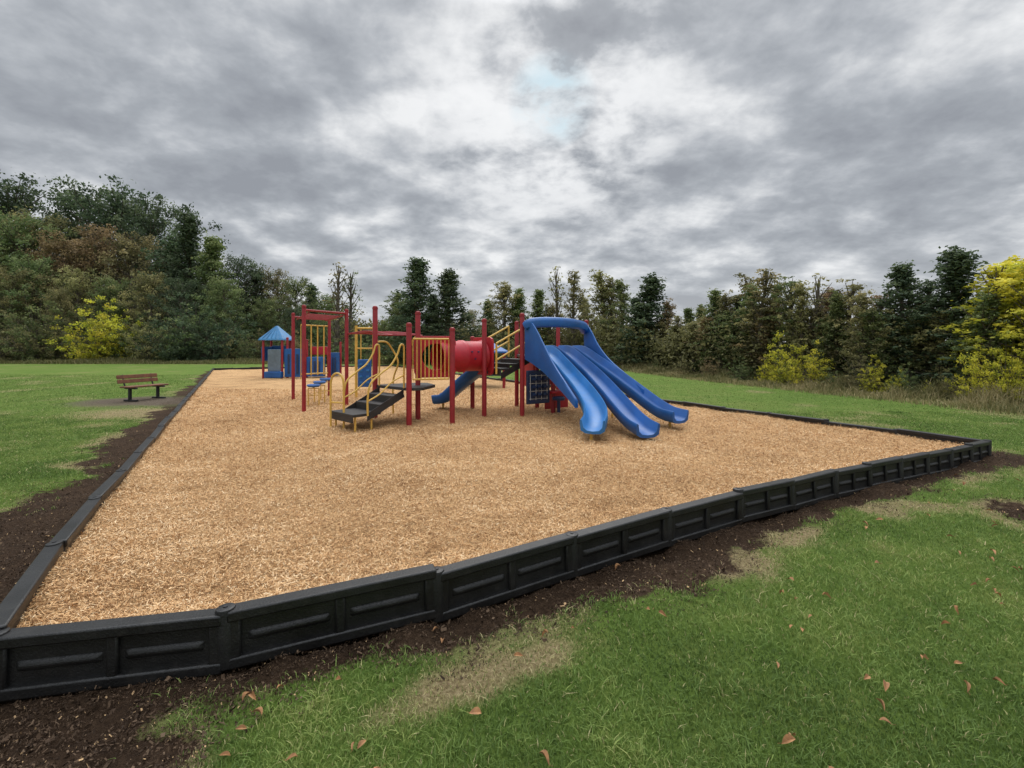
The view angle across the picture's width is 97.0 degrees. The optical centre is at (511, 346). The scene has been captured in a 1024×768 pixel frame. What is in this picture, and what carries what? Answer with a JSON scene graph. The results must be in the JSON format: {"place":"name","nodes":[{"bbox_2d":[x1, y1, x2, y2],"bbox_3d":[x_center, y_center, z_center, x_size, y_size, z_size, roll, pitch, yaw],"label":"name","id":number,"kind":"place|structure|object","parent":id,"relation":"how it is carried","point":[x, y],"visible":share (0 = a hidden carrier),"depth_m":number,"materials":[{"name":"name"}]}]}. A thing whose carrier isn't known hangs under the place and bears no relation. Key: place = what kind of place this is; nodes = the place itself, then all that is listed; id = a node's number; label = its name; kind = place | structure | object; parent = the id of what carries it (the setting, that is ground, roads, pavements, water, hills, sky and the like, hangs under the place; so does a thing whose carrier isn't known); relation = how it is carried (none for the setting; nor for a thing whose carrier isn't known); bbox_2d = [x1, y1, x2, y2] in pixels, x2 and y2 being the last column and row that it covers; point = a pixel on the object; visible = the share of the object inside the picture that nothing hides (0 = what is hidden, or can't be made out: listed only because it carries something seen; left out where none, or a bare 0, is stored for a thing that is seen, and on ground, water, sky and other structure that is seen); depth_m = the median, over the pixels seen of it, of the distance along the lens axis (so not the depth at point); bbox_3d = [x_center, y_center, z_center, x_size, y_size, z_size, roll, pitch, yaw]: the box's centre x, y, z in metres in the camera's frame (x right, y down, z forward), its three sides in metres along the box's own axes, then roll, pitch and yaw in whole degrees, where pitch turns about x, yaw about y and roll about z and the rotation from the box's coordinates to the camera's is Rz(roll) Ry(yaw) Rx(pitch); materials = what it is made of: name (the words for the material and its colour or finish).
{"place":"outdoors","nodes":[
{"label":"outdoors","id":0,"kind":"place"},
{"bbox_2d":[0,354,1023,767],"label":"ground","id":1,"kind":"structure","parent":0,"point":[260,676],"depth_m":2.55,"materials":[{"name":"green plant"}]},
{"bbox_2d":[0,263,56,338],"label":"tree","id":2,"kind":"object","parent":1,"relation":"on","point":[6,276],"visible":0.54,"depth_m":43.95,"materials":[{"name":"green plant"}]},
{"bbox_2d":[0,540,63,628],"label":"landscape edging","id":3,"kind":"object","parent":1,"relation":"on","point":[16,601],"visible":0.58,"depth_m":2.55,"materials":[{"name":"black plastic"}]},
{"bbox_2d":[0,167,63,314],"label":"tree","id":4,"kind":"object","parent":1,"relation":"on","point":[8,202],"visible":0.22,"depth_m":57.58,"materials":[{"name":"green plant"}]},
{"bbox_2d":[0,290,72,360],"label":"shrub","id":5,"kind":"object","parent":1,"relation":"on","point":[34,334],"visible":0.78,"depth_m":38.78,"materials":[{"name":"green plant"}]},
{"bbox_2d":[0,206,77,337],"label":"tree","id":6,"kind":"object","parent":1,"relation":"on","point":[18,241],"visible":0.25,"depth_m":49.53,"materials":[{"name":"green plant"}]},
{"bbox_2d":[8,315,76,360],"bbox_3d":[-40.218,-0.752,39.307,4.638,4.166,4.126,0,0,-38],"label":"shrub","id":7,"kind":"object","parent":1,"relation":"on","point":[51,354],"visible":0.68,"depth_m":39.13,"materials":[{"name":"green plant"}]},
{"bbox_2d":[0,254,90,337],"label":"tree","id":8,"kind":"object","parent":1,"relation":"on","point":[35,267],"visible":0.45,"depth_m":45.23,"materials":[{"name":"green plant"}]},
{"bbox_2d":[0,206,113,319],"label":"tree","id":9,"kind":"object","parent":1,"relation":"on","point":[56,220],"visible":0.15,"depth_m":50.92,"materials":[{"name":"green plant"}]},
{"bbox_2d":[38,286,85,341],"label":"tree","id":10,"kind":"object","parent":1,"relation":"on","point":[61,298],"visible":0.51,"depth_m":41.85,"materials":[{"name":"green plant"}]},
{"bbox_2d":[17,230,108,332],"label":"tree","id":11,"kind":"object","parent":1,"relation":"on","point":[55,244],"visible":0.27,"depth_m":48.83,"materials":[{"name":"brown plant"}]},
{"bbox_2d":[31,264,118,336],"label":"tree","id":12,"kind":"object","parent":1,"relation":"on","point":[74,285],"visible":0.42,"depth_m":44.80,"materials":[{"name":"green plant"}]},
{"bbox_2d":[50,496,101,551],"bbox_3d":[-3.433,1.485,3.597,0.095,0.315,1.153,0,-1,-33],"label":"landscape edging","id":13,"kind":"object","parent":1,"relation":"on","point":[75,525],"visible":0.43,"depth_m":3.50,"materials":[{"name":"black plastic"}]},
{"bbox_2d":[24,220,140,334],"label":"tree","id":14,"kind":"object","parent":1,"relation":"on","point":[91,237],"visible":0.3,"depth_m":48.82,"materials":[{"name":"brown plant"}]},
{"bbox_2d":[37,303,135,359],"bbox_3d":[-36.121,-1.249,38.672,5.248,5.202,6.081,0,0,36],"label":"shrub","id":15,"kind":"object","parent":1,"relation":"on","point":[98,332],"visible":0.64,"depth_m":38.47,"materials":[{"name":"yellow plant"}]},
{"bbox_2d":[20,174,157,285],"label":"tree","id":16,"kind":"object","parent":1,"relation":"on","point":[64,209],"visible":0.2,"depth_m":55.85,"materials":[{"name":"green plant"}]},
{"bbox_2d":[45,295,142,358],"bbox_3d":[-36.399,-1.591,39.913,6.345,5.807,6.332,0,0,31],"label":"shrub","id":17,"kind":"object","parent":1,"relation":"on","point":[110,324],"visible":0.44,"depth_m":39.20,"materials":[{"name":"yellow plant"}]},
{"bbox_2d":[36,228,177,338],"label":"tree","id":18,"kind":"object","parent":1,"relation":"on","point":[130,255],"visible":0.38,"depth_m":48.87,"materials":[{"name":"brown plant"}]},
{"bbox_2d":[88,469,126,504],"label":"landscape edging","id":19,"kind":"object","parent":1,"relation":"on","point":[109,486],"visible":0.45,"depth_m":4.46,"materials":[{"name":"black plastic"}]},
{"bbox_2d":[0,608,222,701],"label":"landscape edging","id":20,"kind":"object","parent":1,"relation":"on","point":[53,659],"visible":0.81,"depth_m":2.21,"materials":[{"name":"black plastic"}]},
{"bbox_2d":[43,174,184,300],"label":"tree","id":21,"kind":"object","parent":1,"relation":"on","point":[115,200],"visible":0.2,"depth_m":54.57,"materials":[{"name":"green plant"}]},
{"bbox_2d":[83,275,147,340],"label":"tree","id":22,"kind":"object","parent":1,"relation":"on","point":[114,293],"visible":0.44,"depth_m":43.71,"materials":[{"name":"green plant"}]},
{"bbox_2d":[116,373,168,401],"bbox_3d":[-11.436,1.256,14.084,0.609,0.814,1.200,0,0,14],"label":"park bench","id":23,"kind":"object","parent":1,"relation":"on","point":[126,379],"visible":1,"depth_m":14.02,"materials":[{"name":"brown wood"}]},
{"bbox_2d":[114,309,175,360],"bbox_3d":[-31.383,-0.977,39.791,5.097,4.618,4.366,0,0,-2],"label":"shrub","id":24,"kind":"object","parent":1,"relation":"on","point":[131,342],"visible":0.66,"depth_m":39.04,"materials":[{"name":"green plant"}]},
{"bbox_2d":[107,268,191,341],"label":"tree","id":25,"kind":"object","parent":1,"relation":"on","point":[151,283],"visible":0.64,"depth_m":43.24,"materials":[{"name":"green plant"}]},
{"bbox_2d":[82,190,230,344],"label":"tree","id":26,"kind":"object","parent":1,"relation":"on","point":[146,221],"visible":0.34,"depth_m":54.65,"materials":[{"name":"green plant"}]},
{"bbox_2d":[135,229,201,326],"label":"tree","id":27,"kind":"object","parent":1,"relation":"on","point":[170,243],"visible":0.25,"depth_m":47.98,"materials":[{"name":"green plant"}]},
{"bbox_2d":[137,274,210,339],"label":"tree","id":28,"kind":"object","parent":1,"relation":"on","point":[178,286],"visible":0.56,"depth_m":42.59,"materials":[{"name":"green plant"}]},
{"bbox_2d":[135,291,215,360],"bbox_3d":[-29.069,-1.720,39.651,5.980,6.111,6.923,0,0,-33],"label":"shrub","id":29,"kind":"object","parent":1,"relation":"on","point":[183,320],"visible":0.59,"depth_m":38.48,"materials":[{"name":"green plant"}]},
{"bbox_2d":[141,207,231,338],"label":"tree","id":30,"kind":"object","parent":1,"relation":"on","point":[186,226],"visible":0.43,"depth_m":46.46,"materials":[{"name":"green plant"}]},
{"bbox_2d":[152,294,242,360],"bbox_3d":[-27.704,-1.681,39.779,5.371,6.017,6.308,0,0,41],"label":"shrub","id":31,"kind":"object","parent":1,"relation":"on","point":[191,321],"visible":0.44,"depth_m":39.08,"materials":[{"name":"green plant"}]},
{"bbox_2d":[175,309,240,360],"bbox_3d":[-26.137,-0.981,39.383,4.875,4.640,4.301,0,0,8],"label":"shrub","id":32,"kind":"object","parent":1,"relation":"on","point":[205,355],"visible":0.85,"depth_m":38.84,"materials":[{"name":"green plant"}]},
{"bbox_2d":[172,231,246,339],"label":"tree","id":33,"kind":"object","parent":1,"relation":"on","point":[212,264],"visible":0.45,"depth_m":45.60,"materials":[{"name":"green plant"}]},
{"bbox_2d":[0,356,431,364],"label":"tall weeds","id":34,"kind":"object","parent":1,"relation":"on","point":[111,360],"visible":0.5,"depth_m":36.36,"materials":[{"name":"green plant"}]},
{"bbox_2d":[177,299,260,358],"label":"shrub","id":35,"kind":"object","parent":1,"relation":"on","point":[243,332],"visible":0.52,"depth_m":40.27,"materials":[{"name":"green plant"}]},
{"bbox_2d":[198,275,262,341],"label":"tree","id":36,"kind":"object","parent":1,"relation":"on","point":[220,292],"visible":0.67,"depth_m":42.63,"materials":[{"name":"green plant"}]},
{"bbox_2d":[216,251,274,340],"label":"tree","id":37,"kind":"object","parent":1,"relation":"on","point":[239,267],"visible":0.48,"depth_m":49.78,"materials":[{"name":"green plant"}]},
{"bbox_2d":[240,297,279,346],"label":"tree","id":38,"kind":"object","parent":1,"relation":"on","point":[266,320],"visible":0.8,"depth_m":45.51,"materials":[{"name":"green plant"}]},
{"bbox_2d":[229,265,290,346],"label":"tree","id":39,"kind":"object","parent":1,"relation":"on","point":[252,284],"visible":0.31,"depth_m":51.27,"materials":[{"name":"green plant"}]},
{"bbox_2d":[248,266,291,342],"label":"tree","id":40,"kind":"object","parent":1,"relation":"on","point":[275,289],"visible":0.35,"depth_m":51.36,"materials":[{"name":"green plant"}]},
{"bbox_2d":[263,276,330,340],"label":"tree","id":41,"kind":"object","parent":1,"relation":"on","point":[294,287],"visible":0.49,"depth_m":49.47,"materials":[{"name":"green plant"}]},
{"bbox_2d":[215,564,436,670],"bbox_3d":[-0.993,1.487,2.543,1.141,0.315,0.095,-1,0,-23],"label":"landscape edging","id":42,"kind":"object","parent":1,"relation":"on","point":[254,631],"visible":0.97,"depth_m":2.49,"materials":[{"name":"black plastic"}]},
{"bbox_2d":[321,262,364,352],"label":"tree","id":43,"kind":"object","parent":1,"relation":"on","point":[337,326],"visible":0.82,"depth_m":39.65,"materials":[{"name":"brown plant"}]},
{"bbox_2d":[329,266,364,355],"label":"tree","id":44,"kind":"object","parent":1,"relation":"on","point":[350,303],"visible":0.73,"depth_m":41.08,"materials":[{"name":"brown plant"}]},
{"bbox_2d":[380,257,440,362],"bbox_3d":[-8.254,-2.852,36.482,5.828,8.680,7.262,0,0,-38],"label":"tree","id":45,"kind":"object","parent":1,"relation":"on","point":[417,275],"visible":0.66,"depth_m":35.60,"materials":[{"name":"green plant"}]},
{"bbox_2d":[405,268,488,361],"bbox_3d":[-4.798,-2.417,35.812,6.223,7.785,6.301,0,0,44],"label":"tree","id":46,"kind":"object","parent":1,"relation":"on","point":[448,287],"visible":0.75,"depth_m":35.49,"materials":[{"name":"green plant"}]},
{"bbox_2d":[16,366,963,627],"bbox_3d":[-6.017,1.477,17.628,11.122,0.130,32.102,0,0,-30],"label":"mulch bed","id":47,"kind":"object","parent":1,"relation":"on","point":[251,379],"visible":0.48,"depth_m":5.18,"materials":[{"name":"brown wood"}]},
{"bbox_2d":[258,326,341,378],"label":"play house","id":48,"kind":"structure","parent":47,"relation":"on","point":[275,357],"depth_m":21.68,"materials":[{"name":"blue plastic"}]},
{"bbox_2d":[291,305,348,411],"bbox_3d":[-5.196,0.315,12.208,1.174,2.570,3.432,0,0,-30],"label":"overhead ladder","id":49,"kind":"object","parent":47,"relation":"on","point":[308,316],"visible":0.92,"depth_m":11.98,"materials":[{"name":"red metal"}]},
{"bbox_2d":[355,325,372,396],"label":"climbing wall","id":50,"kind":"structure","parent":47,"relation":"on","point":[365,373],"depth_m":13.46,"materials":[{"name":"yellow metal"}]},
{"bbox_2d":[330,306,688,439],"bbox_3d":[-0.501,0.375,9.738,7.428,2.450,5.240,0,0,0],"label":"play structure","id":51,"kind":"object","parent":47,"relation":"on","point":[592,379],"visible":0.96,"depth_m":9.31,"materials":[{"name":"red paint"}]},
{"bbox_2d":[430,533,573,622],"bbox_3d":[-0.036,1.501,3.005,1.064,0.315,0.095,-1,0,-30],"label":"landscape edging","id":52,"kind":"object","parent":1,"relation":"on","point":[463,587],"visible":0.84,"depth_m":2.96,"materials":[{"name":"black plastic"}]},
{"bbox_2d":[475,281,531,348],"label":"tree","id":53,"kind":"object","parent":1,"relation":"on","point":[504,294],"visible":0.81,"depth_m":39.43,"materials":[{"name":"green plant"}]},
{"bbox_2d":[0,429,1023,767],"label":"soil crumbs","id":54,"kind":"object","parent":1,"relation":"on","point":[168,705],"visible":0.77,"depth_m":2.37,"materials":[{"name":"brown soil"}]},
{"bbox_2d":[495,287,529,357],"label":"tree","id":55,"kind":"object","parent":1,"relation":"on","point":[516,311],"visible":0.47,"depth_m":39.60,"materials":[{"name":"green plant"}]},
{"bbox_2d":[28,269,1022,387],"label":"woodland undergrowth","id":56,"kind":"object","parent":1,"relation":"on","point":[662,345],"visible":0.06,"depth_m":26.61,"materials":[{"name":"green plant"}]},
{"bbox_2d":[519,289,552,344],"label":"tree","id":57,"kind":"object","parent":1,"relation":"on","point":[538,297],"visible":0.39,"depth_m":37.88,"materials":[{"name":"green plant"}]},
{"bbox_2d":[539,266,567,345],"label":"tree","id":58,"kind":"object","parent":1,"relation":"on","point":[556,295],"visible":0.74,"depth_m":37.01,"materials":[{"name":"green plant"}]},
{"bbox_2d":[554,270,595,345],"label":"tree","id":59,"kind":"object","parent":1,"relation":"on","point":[573,296],"visible":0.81,"depth_m":35.70,"materials":[{"name":"green plant"}]},
{"bbox_2d":[578,269,616,350],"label":"tree","id":60,"kind":"object","parent":1,"relation":"on","point":[600,281],"visible":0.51,"depth_m":37.10,"materials":[{"name":"green plant"}]},
{"bbox_2d":[598,278,632,355],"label":"tree","id":61,"kind":"object","parent":1,"relation":"on","point":[620,288],"visible":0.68,"depth_m":32.87,"materials":[{"name":"green plant"}]},
{"bbox_2d":[566,508,669,576],"bbox_3d":[0.831,1.492,3.502,1.011,0.315,0.095,-1,2,-30],"label":"landscape edging","id":62,"kind":"object","parent":1,"relation":"on","point":[600,546],"visible":0.88,"depth_m":3.46,"materials":[{"name":"black plastic"}]},
{"bbox_2d":[609,272,675,365],"bbox_3d":[9.008,-1.690,29.995,5.704,6.463,5.685,0,0,-15],"label":"tree","id":63,"kind":"object","parent":1,"relation":"on","point":[652,293],"visible":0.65,"depth_m":29.61,"materials":[{"name":"green plant"}]},
{"bbox_2d":[661,491,742,546],"bbox_3d":[1.680,1.494,3.989,1.019,0.315,0.095,0,1,-30],"label":"landscape edging","id":64,"kind":"object","parent":1,"relation":"on","point":[695,519],"visible":0.85,"depth_m":3.96,"materials":[{"name":"black plastic"}]},
{"bbox_2d":[689,288,731,370],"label":"tree","id":65,"kind":"object","parent":1,"relation":"on","point":[712,307],"visible":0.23,"depth_m":24.80,"materials":[{"name":"green plant"}]},
{"bbox_2d":[693,310,732,367],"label":"tree","id":66,"kind":"object","parent":1,"relation":"on","point":[722,317],"visible":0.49,"depth_m":23.76,"materials":[{"name":"green plant"}]},
{"bbox_2d":[714,310,753,369],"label":"tree","id":67,"kind":"object","parent":1,"relation":"on","point":[735,330],"visible":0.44,"depth_m":22.93,"materials":[{"name":"green plant"}]},
{"bbox_2d":[722,283,761,376],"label":"tree","id":68,"kind":"object","parent":1,"relation":"on","point":[743,312],"visible":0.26,"depth_m":22.32,"materials":[{"name":"green plant"}]},
{"bbox_2d":[724,307,776,377],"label":"tree","id":69,"kind":"object","parent":1,"relation":"on","point":[744,337],"visible":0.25,"depth_m":21.79,"materials":[{"name":"green plant"}]},
{"bbox_2d":[726,304,784,368],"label":"tree","id":70,"kind":"object","parent":1,"relation":"on","point":[756,328],"visible":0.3,"depth_m":20.86,"materials":[{"name":"green plant"}]},
{"bbox_2d":[733,268,781,375],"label":"tree","id":71,"kind":"object","parent":1,"relation":"on","point":[765,299],"visible":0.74,"depth_m":20.91,"materials":[{"name":"green plant"}]},
{"bbox_2d":[733,478,793,522],"bbox_3d":[2.460,1.489,4.430,0.849,0.315,0.095,1,-2,-28],"label":"landscape edging","id":72,"kind":"object","parent":1,"relation":"on","point":[765,499],"visible":0.82,"depth_m":4.40,"materials":[{"name":"black plastic"}]},
{"bbox_2d":[758,276,811,376],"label":"tree","id":73,"kind":"object","parent":1,"relation":"on","point":[786,286],"visible":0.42,"depth_m":19.99,"materials":[{"name":"green plant"}]},
{"bbox_2d":[760,331,812,383],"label":"shrub","id":74,"kind":"object","parent":1,"relation":"on","point":[782,375],"visible":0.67,"depth_m":18.37,"materials":[{"name":"yellow plant"}]},
{"bbox_2d":[777,280,824,380],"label":"tree","id":75,"kind":"object","parent":1,"relation":"on","point":[799,291],"visible":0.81,"depth_m":19.07,"materials":[{"name":"green plant"}]},
{"bbox_2d":[779,339,837,384],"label":"shrub","id":76,"kind":"object","parent":1,"relation":"on","point":[812,371],"visible":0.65,"depth_m":17.17,"materials":[{"name":"yellow plant"}]},
{"bbox_2d":[786,469,835,509],"bbox_3d":[3.163,1.503,4.800,0.827,0.315,0.095,0,-1,-28],"label":"landscape edging","id":77,"kind":"object","parent":1,"relation":"on","point":[810,489],"visible":0.77,"depth_m":4.78,"materials":[{"name":"black plastic"}]},
{"bbox_2d":[787,273,847,371],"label":"tree","id":78,"kind":"object","parent":1,"relation":"on","point":[818,286],"visible":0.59,"depth_m":18.82,"materials":[{"name":"green plant"}]},
{"bbox_2d":[613,361,1023,415],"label":"tall weeds","id":79,"kind":"object","parent":1,"relation":"on","point":[1000,403],"visible":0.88,"depth_m":13.95,"materials":[{"name":"green plant"}]},
{"bbox_2d":[807,290,856,379],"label":"tree","id":80,"kind":"object","parent":1,"relation":"on","point":[836,305],"visible":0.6,"depth_m":17.73,"materials":[{"name":"green plant"}]},
{"bbox_2d":[823,278,868,377],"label":"tree","id":81,"kind":"object","parent":1,"relation":"on","point":[854,288],"visible":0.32,"depth_m":17.73,"materials":[{"name":"green plant"}]},
{"bbox_2d":[829,464,871,497],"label":"landscape edging","id":82,"kind":"object","parent":1,"relation":"on","point":[850,480],"visible":0.81,"depth_m":5.09,"materials":[{"name":"black plastic"}]},
{"bbox_2d":[833,289,896,383],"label":"tree","id":83,"kind":"object","parent":1,"relation":"on","point":[862,301],"visible":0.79,"depth_m":16.26,"materials":[{"name":"green plant"}]},
{"bbox_2d":[856,354,890,393],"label":"shrub","id":84,"kind":"object","parent":1,"relation":"on","point":[874,386],"visible":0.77,"depth_m":15.18,"materials":[{"name":"yellow plant"}]},
{"bbox_2d":[850,309,903,385],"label":"tree","id":85,"kind":"object","parent":1,"relation":"on","point":[873,323],"visible":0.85,"depth_m":15.84,"materials":[{"name":"green plant"}]},
{"bbox_2d":[862,457,902,486],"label":"landscape edging","id":86,"kind":"object","parent":1,"relation":"on","point":[887,469],"visible":0.83,"depth_m":5.37,"materials":[{"name":"black plastic"}]},
{"bbox_2d":[838,309,928,389],"bbox_3d":[13.514,0.137,16.205,3.055,2.997,2.114,0,0,36],"label":"tree","id":87,"kind":"object","parent":1,"relation":"on","point":[896,326],"visible":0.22,"depth_m":15.89,"materials":[{"name":"green plant"}]},
{"bbox_2d":[847,259,944,388],"bbox_3d":[13.909,-0.726,16.177,3.237,4.758,2.689,0,0,33],"label":"tree","id":88,"kind":"object","parent":1,"relation":"on","point":[901,282],"visible":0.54,"depth_m":15.89,"materials":[{"name":"green plant"}]},
{"bbox_2d":[882,317,936,386],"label":"tree","id":89,"kind":"object","parent":1,"relation":"on","point":[913,331],"visible":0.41,"depth_m":15.64,"materials":[{"name":"green plant"}]},
{"bbox_2d":[894,452,928,480],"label":"landscape edging","id":90,"kind":"object","parent":1,"relation":"on","point":[914,465],"visible":0.82,"depth_m":5.61,"materials":[{"name":"black plastic"}]},
{"bbox_2d":[891,308,965,389],"bbox_3d":[14.376,0.195,15.070,2.030,2.879,2.667,0,0,5],"label":"tree","id":91,"kind":"object","parent":1,"relation":"on","point":[935,323],"visible":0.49,"depth_m":14.91,"materials":[{"name":"green plant"}]},
{"bbox_2d":[881,245,989,391],"bbox_3d":[14.535,-0.852,15.049,3.873,5.020,3.804,0,0,-3],"label":"tree","id":92,"kind":"object","parent":1,"relation":"on","point":[955,266],"visible":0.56,"depth_m":14.76,"materials":[{"name":"green plant"}]},
{"bbox_2d":[922,449,951,474],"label":"landscape edging","id":93,"kind":"object","parent":1,"relation":"on","point":[938,461],"visible":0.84,"depth_m":5.86,"materials":[{"name":"black plastic"}]},
{"bbox_2d":[897,428,991,455],"bbox_3d":[6.618,1.492,6.987,0.095,0.315,1.089,1,0,-30],"label":"landscape edging","id":94,"kind":"object","parent":1,"relation":"on","point":[933,436],"visible":0.37,"depth_m":6.98,"materials":[{"name":"black plastic"}]},
{"bbox_2d":[943,344,1006,395],"bbox_3d":[13.182,0.754,12.814,1.271,1.737,1.107,0,0,5],"label":"shrub","id":95,"kind":"object","parent":1,"relation":"on","point":[976,373],"visible":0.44,"depth_m":12.74,"materials":[{"name":"yellow plant"}]},
{"bbox_2d":[936,260,1023,383],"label":"tree","id":96,"kind":"object","parent":1,"relation":"on","point":[995,274],"visible":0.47,"depth_m":13.44,"materials":[{"name":"yellow plant"}]},
{"bbox_2d":[945,287,1017,387],"bbox_3d":[13.832,-0.068,13.346,1.574,3.420,1.591,0,0,-32],"label":"tree","id":97,"kind":"object","parent":1,"relation":"on","point":[982,313],"visible":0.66,"depth_m":13.34,"materials":[{"name":"green plant"}]},
{"bbox_2d":[957,329,1023,401],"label":"shrub","id":98,"kind":"object","parent":1,"relation":"on","point":[1016,366],"visible":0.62,"depth_m":12.18,"materials":[{"name":"yellow plant"}]},
{"bbox_2d":[965,255,1023,382],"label":"tree","id":99,"kind":"object","parent":1,"relation":"on","point":[1012,298],"visible":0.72,"depth_m":12.83,"materials":[{"name":"yellow plant"}]},
{"bbox_2d":[0,369,1023,767],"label":"grass","id":100,"kind":"structure","parent":0,"point":[40,429],"depth_m":2.32,"materials":[{"name":"green plant"}]},
{"bbox_2d":[0,0,1023,341],"label":"sky","id":101,"kind":"structure","parent":0,"point":[697,145],"materials":[{"name":"grey"}]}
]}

